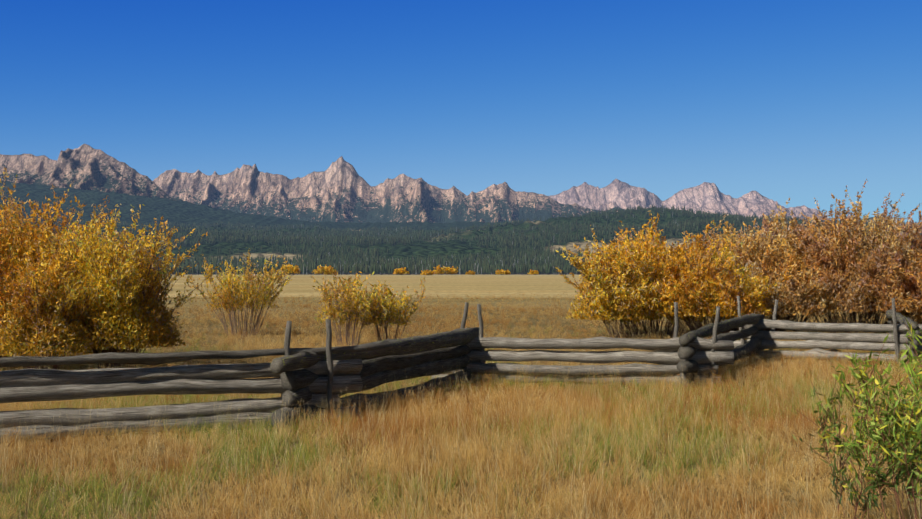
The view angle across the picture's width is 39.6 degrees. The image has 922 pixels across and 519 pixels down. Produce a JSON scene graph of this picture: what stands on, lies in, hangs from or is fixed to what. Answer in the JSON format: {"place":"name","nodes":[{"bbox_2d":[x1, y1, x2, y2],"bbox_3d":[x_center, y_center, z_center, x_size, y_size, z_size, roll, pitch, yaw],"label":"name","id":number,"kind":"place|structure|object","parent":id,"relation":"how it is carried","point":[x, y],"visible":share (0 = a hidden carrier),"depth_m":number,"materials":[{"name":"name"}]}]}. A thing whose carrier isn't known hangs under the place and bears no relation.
{"place":"outdoors","nodes":[
{"label":"outdoors","id":0,"kind":"place"},
{"bbox_2d":[0,144,185,201],"bbox_3d":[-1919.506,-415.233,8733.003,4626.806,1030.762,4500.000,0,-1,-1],"label":"mountain","id":1,"kind":"structure","parent":0,"point":[85,167],"depth_m":9249.41,"materials":[{"name":"grey stone"}]},
{"bbox_2d":[0,180,514,231],"bbox_3d":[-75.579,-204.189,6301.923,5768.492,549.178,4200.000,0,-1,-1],"label":"forest slope","id":2,"kind":"structure","parent":0,"point":[168,210],"depth_m":6523.02,"materials":[{"name":"green plant"}]},
{"bbox_2d":[0,274,921,518],"bbox_3d":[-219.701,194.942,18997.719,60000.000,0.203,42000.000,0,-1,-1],"label":"meadow ground","id":3,"kind":"structure","parent":0,"point":[498,286],"depth_m":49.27,"materials":[{"name":"beige plant"}]},
{"bbox_2d":[0,167,222,369],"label":"willow","id":4,"kind":"object","parent":3,"relation":"on","point":[153,321],"depth_m":31.80,"materials":[{"name":"yellow plant"}]},
{"bbox_2d":[183,247,291,335],"bbox_3d":[-8.945,1.311,52.022,4.513,3.670,4.122,0,-1,-1],"label":"willow","id":5,"kind":"object","parent":3,"relation":"on","point":[237,281],"depth_m":51.61,"materials":[{"name":"yellow plant"}]},
{"bbox_2d":[143,253,592,274],"bbox_3d":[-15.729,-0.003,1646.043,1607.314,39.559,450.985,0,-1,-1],"label":"tree line","id":6,"kind":"object","parent":3,"relation":"on","point":[389,266],"visible":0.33,"depth_m":1619.12,"materials":[{"name":"green plant"}]},
{"bbox_2d":[311,270,426,345],"bbox_3d":[-3.179,1.713,44.041,4.053,2.701,3.327,0,-1,-1],"label":"willow","id":7,"kind":"object","parent":3,"relation":"on","point":[355,307],"depth_m":43.84,"materials":[{"name":"yellow plant"}]},
{"bbox_2d":[275,264,538,274],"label":"bushes","id":8,"kind":"object","parent":3,"relation":"on","point":[327,270],"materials":[{"name":"yellow plant"}]},
{"bbox_2d":[0,296,921,442],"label":"log fence","id":9,"kind":"object","parent":3,"relation":"on","point":[311,376],"visible":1,"depth_m":22.52,"materials":[{"name":"grey wood"}]},
{"bbox_2d":[555,210,791,338],"bbox_3d":[8.132,0.630,51.021,8.833,5.010,7.653,0,-1,-1],"label":"willow","id":10,"kind":"object","parent":3,"relation":"on","point":[663,291],"depth_m":48.96,"materials":[{"name":"yellow plant"}]},
{"bbox_2d":[645,179,921,333],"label":"willow","id":11,"kind":"object","parent":3,"relation":"on","point":[839,296],"depth_m":51.08,"materials":[{"name":"brown plant"}]},
{"bbox_2d":[792,318,921,518],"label":"bush","id":12,"kind":"object","parent":3,"relation":"on","point":[902,429],"depth_m":12.47,"materials":[{"name":"green plant"}]},
{"bbox_2d":[0,0,921,223],"label":"sky","id":13,"kind":"structure","parent":0,"point":[801,101],"materials":[{"name":"blue"}]},
{"bbox_2d":[153,156,919,224],"bbox_3d":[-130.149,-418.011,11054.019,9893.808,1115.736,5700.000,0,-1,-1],"label":"mountain","id":14,"kind":"structure","parent":0,"point":[339,189],"depth_m":11697.39,"materials":[{"name":"grey stone"}]},
{"bbox_2d":[188,206,921,273],"bbox_3d":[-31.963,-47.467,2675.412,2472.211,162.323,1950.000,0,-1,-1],"label":"forest hill","id":15,"kind":"structure","parent":0,"point":[581,243],"depth_m":2557.49,"materials":[{"name":"green plant"}]},
{"bbox_2d":[1,222,672,269],"bbox_3d":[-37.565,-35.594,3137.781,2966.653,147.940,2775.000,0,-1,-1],"label":"forest","id":16,"kind":"object","parent":15,"relation":"on","point":[400,249],"visible":0.1,"depth_m":2230.80,"materials":[{"name":"green plant"}]},
{"bbox_2d":[5,205,921,266],"bbox_3d":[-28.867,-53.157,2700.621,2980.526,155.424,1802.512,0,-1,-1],"label":"hill trees","id":17,"kind":"object","parent":15,"relation":"on","point":[234,234],"visible":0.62,"depth_m":2398.62,"materials":[{"name":"green plant"}]},
{"bbox_2d":[549,179,828,220],"bbox_3d":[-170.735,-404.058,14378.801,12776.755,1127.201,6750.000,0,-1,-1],"label":"mountain","id":18,"kind":"structure","parent":0,"point":[704,197],"depth_m":15352.11,"materials":[{"name":"grey stone"}]}
]}

